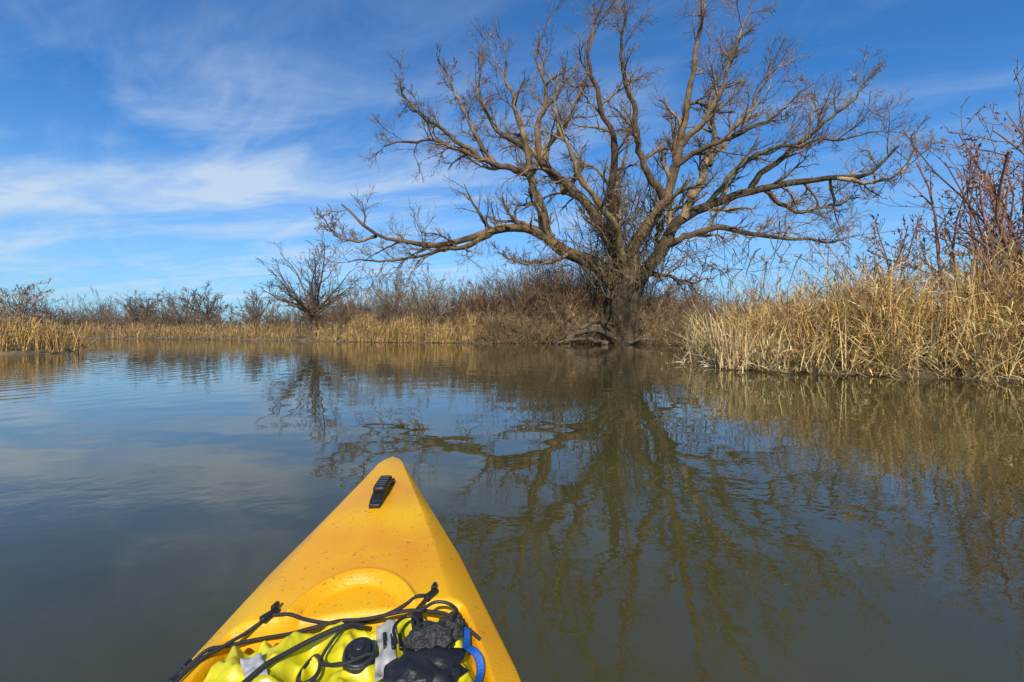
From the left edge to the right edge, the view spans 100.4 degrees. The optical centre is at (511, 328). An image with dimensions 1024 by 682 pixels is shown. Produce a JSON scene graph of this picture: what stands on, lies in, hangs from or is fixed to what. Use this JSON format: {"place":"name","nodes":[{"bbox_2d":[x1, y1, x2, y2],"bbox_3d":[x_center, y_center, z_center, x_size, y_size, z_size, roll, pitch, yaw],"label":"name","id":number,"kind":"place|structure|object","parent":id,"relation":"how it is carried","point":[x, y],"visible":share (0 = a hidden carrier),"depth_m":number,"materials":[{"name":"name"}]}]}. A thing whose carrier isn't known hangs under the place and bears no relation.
{"place":"outdoors","nodes":[
{"label":"outdoors","id":0,"kind":"place"},
{"bbox_2d":[0,338,1023,681],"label":"river water","id":1,"kind":"structure","parent":0,"point":[622,512],"depth_m":2.37,"materials":[{"name":"liquid"}]},
{"bbox_2d":[0,310,97,352],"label":"reed bed","id":2,"kind":"object","parent":1,"relation":"in","point":[11,333],"visible":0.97,"depth_m":16.60,"materials":[{"name":"beige plant"}]},
{"bbox_2d":[179,457,521,681],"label":"kayak","id":3,"kind":"object","parent":1,"relation":"on","point":[376,541],"visible":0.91,"depth_m":0.97,"materials":[{"name":"yellow plastic"}]},
{"bbox_2d":[166,582,480,681],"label":"bungee cord","id":4,"kind":"object","parent":3,"relation":"on","point":[188,665],"visible":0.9,"depth_m":0.81,"materials":[{"name":"black rubber"}]},
{"bbox_2d":[203,612,475,681],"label":"dry bag","id":5,"kind":"object","parent":3,"relation":"in","point":[237,664],"visible":0.61,"depth_m":0.76,"materials":[{"name":"yellow plastic"}]},
{"bbox_2d":[295,654,321,681],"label":"carabiner","id":6,"kind":"object","parent":5,"relation":"on","point":[314,677],"visible":0.94,"depth_m":0.74,"materials":[{"name":"metal"}]},
{"bbox_2d":[342,632,402,673],"bbox_3d":[-0.246,0.569,0.760,0.107,0.040,0.057,0,0,-36],"label":"buckle","id":7,"kind":"object","parent":5,"relation":"on","point":[356,647],"visible":0.96,"depth_m":0.74,"materials":[{"name":"black plastic"}]},
{"bbox_2d":[382,600,468,681],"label":"pouch","id":8,"kind":"object","parent":5,"relation":"on","point":[430,654],"visible":1,"depth_m":0.72,"materials":[{"name":"black fabric"}]},
{"bbox_2d":[462,627,484,681],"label":"blue strap","id":9,"kind":"object","parent":5,"relation":"on","point":[473,651],"visible":0.66,"depth_m":0.76,"materials":[{"name":"blue plastic"}]},
{"bbox_2d":[34,307,681,343],"bbox_3d":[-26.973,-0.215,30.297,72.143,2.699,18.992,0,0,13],"label":"reed bed","id":10,"kind":"object","parent":1,"relation":"in","point":[366,328],"visible":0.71,"depth_m":30.02,"materials":[{"name":"beige plant"}]},
{"bbox_2d":[552,307,666,344],"bbox_3d":[5.527,0.169,24.655,6.591,2.805,2.114,0,0,0],"label":"fallen branch","id":11,"kind":"object","parent":1,"relation":"in","point":[608,332],"visible":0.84,"depth_m":24.71,"materials":[{"name":"brown wood"}]},
{"bbox_2d":[646,206,1023,389],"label":"reed bed","id":12,"kind":"object","parent":1,"relation":"in","point":[870,331],"visible":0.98,"depth_m":8.88,"materials":[{"name":"beige plant"}]},
{"bbox_2d":[0,330,1023,381],"bbox_3d":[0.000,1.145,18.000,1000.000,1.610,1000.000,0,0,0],"label":"ground","id":13,"kind":"structure","parent":0,"point":[930,372],"depth_m":15.29,"materials":[{"name":"brown soil"}]},
{"bbox_2d":[0,285,48,323],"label":"bare tree","id":14,"kind":"object","parent":13,"relation":"on","point":[4,307],"visible":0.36,"depth_m":42.87,"materials":[{"name":"brown plant"}]},
{"bbox_2d":[0,279,63,327],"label":"bare tree","id":15,"kind":"object","parent":13,"relation":"on","point":[23,311],"visible":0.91,"depth_m":40.14,"materials":[{"name":"brown plant"}]},
{"bbox_2d":[117,289,172,324],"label":"bush","id":16,"kind":"object","parent":13,"relation":"on","point":[129,306],"visible":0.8,"depth_m":45.63,"materials":[{"name":"brown plant"}]},
{"bbox_2d":[160,286,222,324],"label":"bare tree","id":17,"kind":"object","parent":13,"relation":"on","point":[183,306],"visible":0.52,"depth_m":53.66,"materials":[{"name":"brown plant"}]},
{"bbox_2d":[176,280,228,327],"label":"bare tree","id":18,"kind":"object","parent":13,"relation":"on","point":[209,306],"visible":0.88,"depth_m":49.57,"materials":[{"name":"brown plant"}]},
{"bbox_2d":[223,289,283,321],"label":"bare tree","id":19,"kind":"object","parent":13,"relation":"on","point":[255,298],"visible":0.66,"depth_m":50.90,"materials":[{"name":"brown plant"}]},
{"bbox_2d":[289,289,328,327],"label":"bare tree","id":20,"kind":"object","parent":13,"relation":"on","point":[307,306],"visible":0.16,"depth_m":54.91,"materials":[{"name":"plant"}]},
{"bbox_2d":[253,227,375,336],"bbox_3d":[-16.076,-3.386,34.196,8.309,8.299,9.174,0,0,-37],"label":"bare tree","id":21,"kind":"object","parent":13,"relation":"on","point":[301,305],"visible":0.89,"depth_m":33.09,"materials":[{"name":"brown plant"}]},
{"bbox_2d":[362,266,435,307],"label":"bare tree","id":22,"kind":"object","parent":13,"relation":"on","point":[396,285],"visible":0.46,"depth_m":60.87,"materials":[{"name":"brown plant"}]},
{"bbox_2d":[14,269,809,351],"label":"bank shrubs","id":23,"kind":"object","parent":13,"relation":"on","point":[346,312],"visible":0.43,"depth_m":30.66,"materials":[{"name":"brown plant"}]},
{"bbox_2d":[393,265,451,320],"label":"bare tree","id":24,"kind":"object","parent":13,"relation":"on","point":[430,288],"visible":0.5,"depth_m":57.80,"materials":[{"name":"brown plant"}]},
{"bbox_2d":[443,276,499,305],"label":"bare tree","id":25,"kind":"object","parent":13,"relation":"on","point":[470,282],"visible":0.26,"depth_m":53.78,"materials":[{"name":"brown plant"}]},
{"bbox_2d":[1,288,1003,330],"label":"distant tree row","id":26,"kind":"object","parent":13,"relation":"on","point":[100,306],"visible":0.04,"depth_m":97.53,"materials":[{"name":"brown plant"}]},
{"bbox_2d":[434,241,722,343],"bbox_3d":[4.550,-2.448,29.596,20.236,8.867,13.584,0,0,30],"label":"riverside thicket","id":27,"kind":"object","parent":13,"relation":"on","point":[552,297],"visible":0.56,"depth_m":27.77,"materials":[{"name":"brown plant"}]},
{"bbox_2d":[310,0,945,344],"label":"willow tree","id":28,"kind":"object","parent":13,"relation":"on","point":[623,276],"visible":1,"depth_m":25.48,"materials":[{"name":"brown plant"}]},
{"bbox_2d":[787,55,1023,325],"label":"sapling shrub","id":29,"kind":"object","parent":13,"relation":"on","point":[996,222],"visible":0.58,"depth_m":11.48,"materials":[{"name":"brown plant"}]},
{"bbox_2d":[0,0,1023,328],"label":"sky","id":30,"kind":"structure","parent":0,"point":[150,146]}
]}

